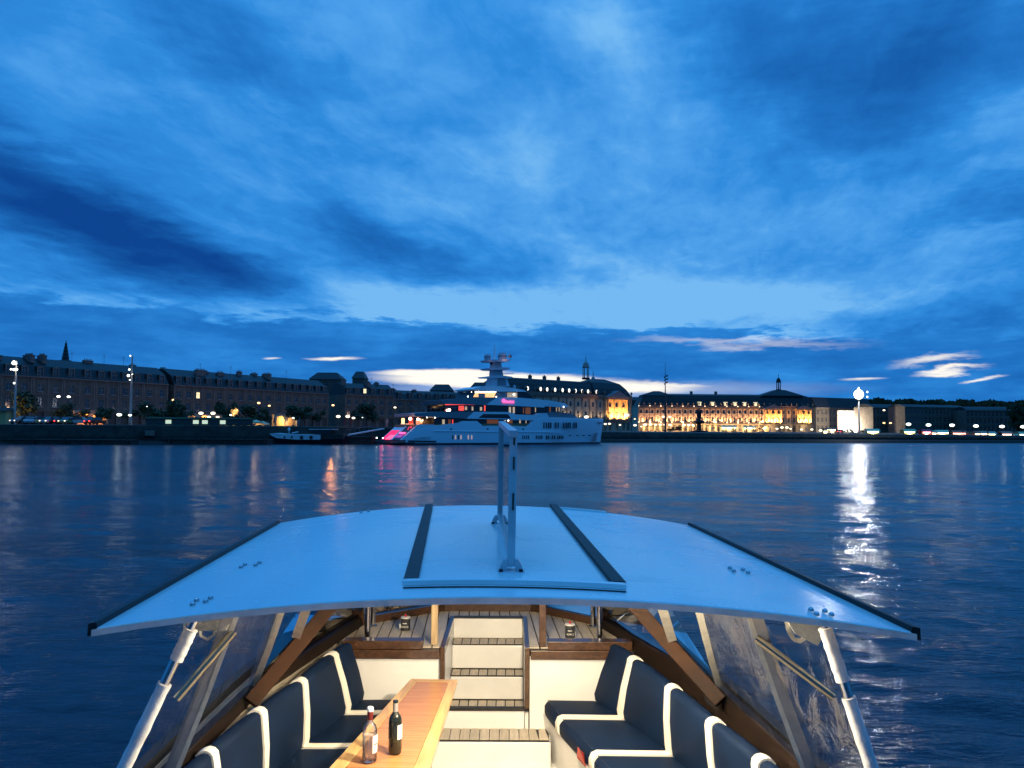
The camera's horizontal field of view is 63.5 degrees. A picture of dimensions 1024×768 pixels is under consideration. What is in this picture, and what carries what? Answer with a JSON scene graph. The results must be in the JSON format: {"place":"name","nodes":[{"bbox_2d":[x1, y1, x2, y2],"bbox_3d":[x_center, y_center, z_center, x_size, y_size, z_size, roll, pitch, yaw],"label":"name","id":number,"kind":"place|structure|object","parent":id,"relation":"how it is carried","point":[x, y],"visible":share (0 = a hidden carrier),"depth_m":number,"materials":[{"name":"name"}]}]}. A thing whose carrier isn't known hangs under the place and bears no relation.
{"place":"outdoors","nodes":[
{"label":"outdoors","id":0,"kind":"place"},
{"bbox_2d":[0,431,1023,767],"bbox_3d":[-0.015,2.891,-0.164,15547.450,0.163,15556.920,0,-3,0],"label":"water","id":1,"kind":"structure","parent":0,"point":[926,539],"depth_m":20.82,"materials":[{"name":"blue liquid"}]},
{"bbox_2d":[0,436,139,444],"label":"landing stage","id":2,"kind":"object","parent":1,"relation":"in","point":[64,441],"visible":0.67,"depth_m":142.64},
{"bbox_2d":[135,436,272,444],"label":"landing stage","id":3,"kind":"object","parent":1,"relation":"in","point":[233,441],"visible":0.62,"depth_m":150.62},
{"bbox_2d":[139,430,154,435],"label":"quay kiosk","id":4,"kind":"object","parent":3,"relation":"on","point":[148,433],"visible":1,"depth_m":150.20,"materials":[{"name":"stone"}]},
{"bbox_2d":[145,430,154,435],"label":"shed door","id":5,"kind":"structure","parent":4,"relation":"in","point":[147,432],"depth_m":150.12,"materials":[{"name":"metal"}]},
{"bbox_2d":[270,428,350,443],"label":"river barge","id":6,"kind":"object","parent":1,"relation":"on","point":[323,436],"visible":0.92,"depth_m":157.66,"materials":[{"name":"black"}]},
{"bbox_2d":[345,434,376,443],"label":"landing stage","id":7,"kind":"object","parent":1,"relation":"on","point":[371,439],"visible":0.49,"depth_m":159.62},
{"bbox_2d":[347,424,383,435],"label":"foot ramp","id":8,"kind":"structure","parent":7,"relation":"on","point":[382,428],"depth_m":164.24,"materials":[{"name":"metal"}]},
{"bbox_2d":[374,344,602,444],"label":"motor yacht","id":9,"kind":"object","parent":1,"relation":"on","point":[470,415],"visible":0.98,"depth_m":165.25,"materials":[{"name":"white paint"}]},
{"bbox_2d":[473,393,495,396],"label":"sky lounge window","id":10,"kind":"structure","parent":9,"relation":"in","point":[476,394],"depth_m":164.71,"materials":[{"name":"yellow glass"}]},
{"bbox_2d":[487,419,497,423],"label":"saloon window","id":11,"kind":"structure","parent":9,"relation":"in","point":[492,421],"depth_m":164.67,"materials":[{"name":"brown glass"}]},
{"bbox_2d":[525,407,530,413],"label":"lounge window","id":12,"kind":"structure","parent":9,"relation":"in","point":[528,409],"depth_m":168.99,"materials":[{"name":"brown glass"}]},
{"bbox_2d":[87,504,920,767],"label":"tour boat","id":13,"kind":"object","parent":1,"relation":"on","point":[603,581],"visible":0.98,"depth_m":5.10,"materials":[{"name":"white paint"}]},
{"bbox_2d":[183,643,390,767],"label":"cockpit bench","id":14,"kind":"object","parent":13,"relation":"on","point":[314,715],"visible":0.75,"depth_m":5.53,"materials":[{"name":"blue fabric"}]},
{"bbox_2d":[330,679,456,767],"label":"cockpit table","id":15,"kind":"object","parent":13,"relation":"on","point":[424,705],"visible":0.98,"depth_m":5.15,"materials":[{"name":"brown wood"}]},
{"bbox_2d":[362,706,377,762],"bbox_3d":[-0.797,1.966,4.651,0.084,0.300,0.082,0,-3,0],"label":"clear bottle","id":16,"kind":"object","parent":15,"relation":"on","point":[370,709],"visible":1,"depth_m":4.65,"materials":[{"name":"clear glass"}]},
{"bbox_2d":[388,699,401,754],"bbox_3d":[-0.672,1.975,4.775,0.078,0.297,0.076,0,-3,0],"label":"wine bottle","id":17,"kind":"object","parent":15,"relation":"on","point":[395,735],"visible":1,"depth_m":4.74,"materials":[{"name":"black glass"}]},
{"bbox_2d":[399,614,410,630],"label":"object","id":18,"kind":"object","parent":13,"relation":"on","point":[404,625],"visible":1,"depth_m":7.28,"materials":[{"name":"grey metal"}]},
{"bbox_2d":[490,421,524,572],"bbox_3d":[-0.044,0.613,5.100,0.145,0.789,1.992,0,-3,-3],"label":"mast","id":19,"kind":"object","parent":13,"relation":"on","point":[505,516],"visible":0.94,"depth_m":4.18,"materials":[{"name":"metal"}]},
{"bbox_2d":[565,621,574,637],"bbox_3d":[0.497,2.099,7.084,0.092,0.138,0.091,0,-3,0],"label":"lantern","id":20,"kind":"object","parent":13,"relation":"on","point":[569,629],"visible":0.96,"depth_m":7.05,"materials":[{"name":"grey"}]},
{"bbox_2d":[543,644,778,767],"bbox_3d":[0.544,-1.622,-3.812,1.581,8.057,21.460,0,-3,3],"label":"cockpit bench","id":21,"kind":"object","parent":13,"relation":"on","point":[638,713],"visible":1,"depth_m":5.70,"materials":[{"name":"blue fabric"}]},
{"bbox_2d":[0,424,1023,443],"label":"quay embankment","id":22,"kind":"structure","parent":0,"point":[67,431],"depth_m":165.82,"materials":[{"name":"stone"}]},
{"bbox_2d":[0,0,1023,401],"label":"sky","id":23,"kind":"structure","parent":0,"point":[826,197],"materials":[{"name":"blue"}]},
{"bbox_2d":[91,424,1023,435],"bbox_3d":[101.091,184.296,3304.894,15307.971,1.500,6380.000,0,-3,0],"label":"quay ground","id":24,"kind":"structure","parent":0,"point":[775,432],"depth_m":274.98,"materials":[{"name":"grey stone"}]},
{"bbox_2d":[0,407,12,423],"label":"quay kiosk","id":25,"kind":"object","parent":24,"relation":"on","point":[6,414],"visible":0.8,"depth_m":156.07,"materials":[{"name":"teal"}]},
{"bbox_2d":[10,361,17,423],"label":"floodlight mast","id":26,"kind":"object","parent":24,"relation":"on","point":[15,369],"visible":0.99,"depth_m":157.87,"materials":[{"name":"silver metal"}]},
{"bbox_2d":[0,355,33,423],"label":"townhouse","id":27,"kind":"structure","parent":24,"relation":"on","point":[25,376],"depth_m":210.85,"materials":[{"name":"stone"}]},
{"bbox_2d":[5,396,11,406],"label":"window","id":28,"kind":"structure","parent":27,"relation":"in","point":[8,398],"depth_m":208.88,"materials":[{"name":"grey"}]},
{"bbox_2d":[5,382,12,390],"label":"window","id":29,"kind":"structure","parent":27,"relation":"in","point":[8,384],"depth_m":209.08,"materials":[{"name":"grey"}]},
{"bbox_2d":[22,383,26,390],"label":"window","id":30,"kind":"structure","parent":27,"relation":"in","point":[24,385],"depth_m":212.64,"materials":[{"name":"grey"}]},
{"bbox_2d":[9,416,30,423],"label":"parked car","id":31,"kind":"object","parent":24,"relation":"on","point":[18,419],"visible":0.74,"depth_m":149.45,"materials":[{"name":"grey paint"}]},
{"bbox_2d":[0,388,41,423],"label":"tree","id":32,"kind":"object","parent":24,"relation":"on","point":[25,402],"visible":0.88,"depth_m":167.38,"materials":[{"name":"green plant"}]},
{"bbox_2d":[23,416,36,423],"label":"parked car","id":33,"kind":"object","parent":24,"relation":"on","point":[29,419],"visible":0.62,"depth_m":148.46,"materials":[{"name":"grey paint"}]},
{"bbox_2d":[26,416,47,423],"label":"parked car","id":34,"kind":"object","parent":24,"relation":"on","point":[37,418],"visible":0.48,"depth_m":150.35,"materials":[{"name":"beige paint"}]},
{"bbox_2d":[21,353,63,423],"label":"townhouse","id":35,"kind":"structure","parent":24,"relation":"on","point":[48,383],"depth_m":217.90,"materials":[{"name":"stone"}]},
{"bbox_2d":[37,397,42,407],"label":"window","id":36,"kind":"structure","parent":35,"relation":"in","point":[39,400],"depth_m":216.01,"materials":[{"name":"grey glass"}]},
{"bbox_2d":[38,384,42,391],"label":"window","id":37,"kind":"structure","parent":35,"relation":"in","point":[40,386],"depth_m":216.35,"materials":[{"name":"grey"}]},
{"bbox_2d":[52,398,58,407],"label":"window","id":38,"kind":"structure","parent":35,"relation":"in","point":[55,400],"depth_m":219.76,"materials":[{"name":"grey glass"}]},
{"bbox_2d":[53,385,58,392],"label":"window","id":39,"kind":"structure","parent":35,"relation":"in","point":[55,387],"depth_m":219.76,"materials":[{"name":"grey"}]},
{"bbox_2d":[38,417,56,423],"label":"parked car","id":40,"kind":"object","parent":24,"relation":"on","point":[46,420],"visible":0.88,"depth_m":150.33,"materials":[{"name":"grey paint"}]},
{"bbox_2d":[51,417,69,423],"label":"parked car","id":41,"kind":"object","parent":24,"relation":"on","point":[54,419],"visible":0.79,"depth_m":151.44,"materials":[{"name":"red paint"}]},
{"bbox_2d":[49,402,79,416],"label":"tree","id":42,"kind":"object","parent":24,"relation":"on","point":[63,408],"visible":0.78,"depth_m":170.93,"materials":[{"name":"green plant"}]},
{"bbox_2d":[61,341,69,360],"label":"church spire","id":43,"kind":"structure","parent":24,"relation":"on","point":[65,356],"depth_m":300.37,"materials":[{"name":"stone"}]},
{"bbox_2d":[57,417,75,423],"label":"parked car","id":44,"kind":"object","parent":24,"relation":"on","point":[66,420],"visible":0.91,"depth_m":151.90,"materials":[{"name":"grey paint"}]},
{"bbox_2d":[53,353,95,423],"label":"townhouse","id":45,"kind":"structure","parent":24,"relation":"on","point":[79,383],"depth_m":226.03,"materials":[{"name":"stone"}]},
{"bbox_2d":[69,386,74,393],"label":"window","id":46,"kind":"structure","parent":45,"relation":"in","point":[71,388],"depth_m":223.71,"materials":[{"name":"grey"}]},
{"bbox_2d":[84,399,89,408],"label":"window","id":47,"kind":"structure","parent":45,"relation":"in","point":[86,400],"depth_m":227.46,"materials":[{"name":"grey"}]},
{"bbox_2d":[85,386,89,393],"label":"window","id":48,"kind":"structure","parent":45,"relation":"in","point":[87,389],"depth_m":227.79,"materials":[{"name":"grey"}]},
{"bbox_2d":[70,417,91,423],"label":"parked car","id":49,"kind":"object","parent":24,"relation":"on","point":[76,420],"visible":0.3,"depth_m":153.14,"materials":[{"name":"grey paint"}]},
{"bbox_2d":[73,410,107,424],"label":"lit archway","id":50,"kind":"object","parent":24,"relation":"on","point":[92,412],"visible":0.16,"depth_m":179.94,"materials":[{"name":"stone"}]},
{"bbox_2d":[79,410,102,418],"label":"tree","id":51,"kind":"object","parent":24,"relation":"on","point":[83,413],"visible":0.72,"depth_m":175.73,"materials":[{"name":"green plant"}]},
{"bbox_2d":[83,417,106,424],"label":"parked car","id":52,"kind":"object","parent":24,"relation":"on","point":[94,420],"visible":0.98,"depth_m":152.75,"materials":[{"name":"red paint"}]},
{"bbox_2d":[82,358,119,424],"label":"townhouse","id":53,"kind":"structure","parent":24,"relation":"on","point":[107,387],"depth_m":233.38,"materials":[{"name":"stone"}]},
{"bbox_2d":[99,387,104,394],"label":"window","id":54,"kind":"structure","parent":53,"relation":"in","point":[101,389],"depth_m":231.43,"materials":[{"name":"grey"}]},
{"bbox_2d":[111,400,115,409],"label":"window","id":55,"kind":"structure","parent":53,"relation":"in","point":[112,401],"depth_m":234.51,"materials":[{"name":"grey"}]},
{"bbox_2d":[94,407,114,424],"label":"tree","id":56,"kind":"object","parent":24,"relation":"on","point":[101,412],"visible":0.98,"depth_m":176.37,"materials":[{"name":"green plant"}]},
{"bbox_2d":[108,356,143,424],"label":"townhouse","id":57,"kind":"structure","parent":24,"relation":"on","point":[123,371],"depth_m":239.52,"materials":[{"name":"stone"}]},
{"bbox_2d":[122,400,127,409],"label":"window","id":58,"kind":"structure","parent":57,"relation":"in","point":[124,401],"depth_m":237.62,"materials":[{"name":"grey"}]},
{"bbox_2d":[127,355,132,424],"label":"floodlight mast","id":59,"kind":"object","parent":24,"relation":"on","point":[130,407],"visible":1,"depth_m":164.92,"materials":[{"name":"silver metal"}]},
{"bbox_2d":[118,400,163,424],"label":"tree","id":60,"kind":"object","parent":24,"relation":"on","point":[145,410],"visible":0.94,"depth_m":175.70,"materials":[{"name":"green plant"}]},
{"bbox_2d":[128,364,168,424],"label":"townhouse","id":61,"kind":"structure","parent":24,"relation":"on","point":[155,388],"depth_m":246.97,"materials":[{"name":"stone"}]},
{"bbox_2d":[157,399,189,416],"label":"tree","id":62,"kind":"object","parent":24,"relation":"on","point":[173,405],"visible":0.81,"depth_m":179.78,"materials":[{"name":"green plant"}]},
{"bbox_2d":[159,367,203,413],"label":"townhouse","id":63,"kind":"structure","parent":24,"relation":"on","point":[185,387],"depth_m":256.83,"materials":[{"name":"stone"}]},
{"bbox_2d":[176,404,194,416],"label":"tree","id":64,"kind":"object","parent":24,"relation":"on","point":[183,408],"visible":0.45,"depth_m":185.76,"materials":[{"name":"green plant"}]},
{"bbox_2d":[144,417,254,425],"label":"terrace pavilion","id":65,"kind":"structure","parent":24,"relation":"on","point":[196,421],"depth_m":156.65,"materials":[{"name":"grey"}]},
{"bbox_2d":[187,414,222,417],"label":"lit archway","id":66,"kind":"object","parent":24,"relation":"on","point":[206,415],"visible":0.29,"depth_m":203.08,"materials":[{"name":"stone"}]},
{"bbox_2d":[193,363,225,413],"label":"townhouse","id":67,"kind":"structure","parent":24,"relation":"on","point":[214,387],"depth_m":264.72,"materials":[{"name":"stone"}]},
{"bbox_2d":[213,401,237,417],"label":"tree","id":68,"kind":"object","parent":24,"relation":"on","point":[220,408],"visible":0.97,"depth_m":185.19,"materials":[{"name":"green plant"}]},
{"bbox_2d":[214,371,246,425],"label":"townhouse","id":69,"kind":"structure","parent":24,"relation":"on","point":[235,389],"depth_m":273.26,"materials":[{"name":"stone"}]},
{"bbox_2d":[227,404,264,419],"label":"tree","id":70,"kind":"object","parent":24,"relation":"on","point":[248,411],"visible":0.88,"depth_m":190.23,"materials":[{"name":"green plant"}]},
{"bbox_2d":[236,370,263,425],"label":"townhouse","id":71,"kind":"structure","parent":24,"relation":"on","point":[254,390],"depth_m":280.52,"materials":[{"name":"stone"}]},
{"bbox_2d":[259,407,271,425],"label":"tree","id":72,"kind":"object","parent":24,"relation":"on","point":[265,412],"visible":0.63,"depth_m":196.09,"materials":[{"name":"green plant"}]},
{"bbox_2d":[250,372,284,425],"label":"townhouse","id":73,"kind":"structure","parent":24,"relation":"on","point":[274,394],"depth_m":288.06,"materials":[{"name":"stone"}]},
{"bbox_2d":[272,414,297,425],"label":"lit archway","id":74,"kind":"object","parent":24,"relation":"on","point":[281,420],"visible":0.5,"depth_m":207.53,"materials":[{"name":"stone"}]},
{"bbox_2d":[284,405,312,421],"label":"tree","id":75,"kind":"object","parent":24,"relation":"on","point":[300,414],"visible":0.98,"depth_m":188.94,"materials":[{"name":"green plant"}]},
{"bbox_2d":[274,377,328,425],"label":"townhouse","id":76,"kind":"structure","parent":24,"relation":"on","point":[303,393],"depth_m":302.86,"materials":[{"name":"stone"}]},
{"bbox_2d":[302,410,326,425],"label":"tree","id":77,"kind":"object","parent":24,"relation":"on","point":[315,416],"visible":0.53,"depth_m":199.27,"materials":[{"name":"green plant"}]},
{"bbox_2d":[309,372,346,393],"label":"building","id":78,"kind":"structure","parent":24,"relation":"on","point":[328,380],"depth_m":345.62,"materials":[{"name":"stone"}]},
{"bbox_2d":[328,376,368,426],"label":"townhouse","id":79,"kind":"structure","parent":24,"relation":"on","point":[345,398],"depth_m":319.74,"materials":[{"name":"stone"}]},
{"bbox_2d":[352,371,368,383],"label":"building","id":80,"kind":"structure","parent":24,"relation":"on","point":[359,377],"depth_m":345.79,"materials":[{"name":"stone"}]},
{"bbox_2d":[350,402,379,425],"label":"tree","id":81,"kind":"object","parent":24,"relation":"on","point":[367,411],"visible":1,"depth_m":186.01,"materials":[{"name":"green plant"}]},
{"bbox_2d":[363,379,394,426],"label":"townhouse","id":82,"kind":"structure","parent":24,"relation":"on","point":[382,397],"depth_m":326.33,"materials":[{"name":"stone"}]},
{"bbox_2d":[392,388,415,424],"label":"townhouse","id":83,"kind":"structure","parent":24,"relation":"on","point":[405,401],"depth_m":332.33,"materials":[{"name":"stone"}]},
{"bbox_2d":[411,389,441,419],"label":"townhouse","id":84,"kind":"structure","parent":24,"relation":"on","point":[426,395],"depth_m":338.18,"materials":[{"name":"stone"}]},
{"bbox_2d":[429,384,454,391],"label":"building","id":85,"kind":"structure","parent":24,"relation":"on","point":[439,388],"depth_m":381.16,"materials":[{"name":"stone"}]},
{"bbox_2d":[437,386,458,399],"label":"townhouse","id":86,"kind":"structure","parent":24,"relation":"on","point":[447,395],"depth_m":344.30,"materials":[{"name":"stone"}]},
{"bbox_2d":[471,382,483,386],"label":"building","id":87,"kind":"structure","parent":24,"relation":"on","point":[476,384],"depth_m":382.37,"materials":[{"name":"stone"}]},
{"bbox_2d":[480,358,631,430],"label":"palace wing","id":88,"kind":"structure","parent":24,"relation":"on","point":[607,401],"depth_m":383.79,"materials":[{"name":"beige stone"}]},
{"bbox_2d":[631,397,638,430],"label":"town building","id":89,"kind":"structure","parent":24,"relation":"on","point":[634,399],"depth_m":560.34,"materials":[{"name":"stone"}]},
{"bbox_2d":[664,375,667,431],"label":"sculptural mast","id":90,"kind":"object","parent":24,"relation":"on","point":[665,420],"visible":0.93,"depth_m":299.75,"materials":[{"name":"metal"}]},
{"bbox_2d":[691,408,707,431],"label":"fountain statue","id":91,"kind":"object","parent":24,"relation":"on","point":[698,422],"visible":0.96,"depth_m":328.86,"materials":[{"name":"black metal"}]},
{"bbox_2d":[720,425,736,431],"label":"market stall","id":92,"kind":"object","parent":24,"relation":"on","point":[724,427],"visible":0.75,"depth_m":359.36,"materials":[{"name":"beige"}]},
{"bbox_2d":[742,426,755,431],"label":"market stall","id":93,"kind":"object","parent":24,"relation":"on","point":[750,429],"visible":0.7,"depth_m":359.36,"materials":[{"name":"beige"}]},
{"bbox_2d":[807,397,869,432],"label":"town building","id":94,"kind":"structure","parent":24,"relation":"on","point":[825,412],"depth_m":562.06,"materials":[{"name":"stone"}]},
{"bbox_2d":[837,410,853,431],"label":"lit screen","id":95,"kind":"object","parent":24,"relation":"on","point":[845,419],"visible":0.56,"depth_m":544.57,"materials":[{"name":"white"}]},
{"bbox_2d":[854,387,867,433],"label":"floodlight mast","id":96,"kind":"object","parent":24,"relation":"on","point":[858,394],"visible":1,"depth_m":227.47,"materials":[{"name":"silver metal"}]},
{"bbox_2d":[863,429,879,433],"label":"market stall","id":97,"kind":"object","parent":24,"relation":"on","point":[872,431],"visible":0.97,"depth_m":261.49,"materials":[{"name":"green"}]},
{"bbox_2d":[899,429,916,433],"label":"market stall","id":98,"kind":"object","parent":24,"relation":"on","point":[907,431],"visible":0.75,"depth_m":261.47,"materials":[{"name":"green"}]},
{"bbox_2d":[918,429,932,433],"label":"market stall","id":99,"kind":"object","parent":24,"relation":"on","point":[924,431],"visible":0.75,"depth_m":261.47,"materials":[{"name":"red"}]},
{"bbox_2d":[934,430,950,434],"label":"market stall","id":100,"kind":"object","parent":24,"relation":"on","point":[944,432],"visible":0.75,"depth_m":261.17,"materials":[{"name":"beige fabric"}]},
{"bbox_2d":[868,397,1023,430],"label":"distant treeline","id":101,"kind":"object","parent":24,"relation":"on","point":[968,403],"visible":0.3,"depth_m":635.56,"materials":[{"name":"green plant"}]},
{"bbox_2d":[950,430,966,434],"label":"market stall","id":102,"kind":"object","parent":24,"relation":"on","point":[955,432],"visible":0.88,"depth_m":261.43,"materials":[{"name":"red"}]},
{"bbox_2d":[954,407,1015,432],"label":"town building","id":103,"kind":"structure","parent":24,"relation":"on","point":[991,419],"depth_m":499.82,"materials":[{"name":"stone"}]},
{"bbox_2d":[997,431,1012,434],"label":"market stall","id":104,"kind":"object","parent":24,"relation":"on","point":[1004,433],"visible":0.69,"depth_m":261.42,"materials":[{"name":"brown"}]},
{"bbox_2d":[1006,403,1023,433],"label":"riverside trees","id":105,"kind":"object","parent":24,"relation":"on","point":[1015,413],"visible":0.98,"depth_m":420.81,"materials":[{"name":"green plant"}]},
{"bbox_2d":[632,374,812,431],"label":"palace wing","id":106,"kind":"structure","parent":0,"point":[778,408],"depth_m":524.48,"materials":[{"name":"beige stone"}]},
{"bbox_2d":[854,404,890,432],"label":"town building","id":107,"kind":"structure","parent":0,"point":[873,416],"depth_m":524.33,"materials":[{"name":"stone"}]},
{"bbox_2d":[888,404,961,432],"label":"town building","id":108,"kind":"structure","parent":0,"point":[936,417],"depth_m":511.21,"materials":[{"name":"stone"}]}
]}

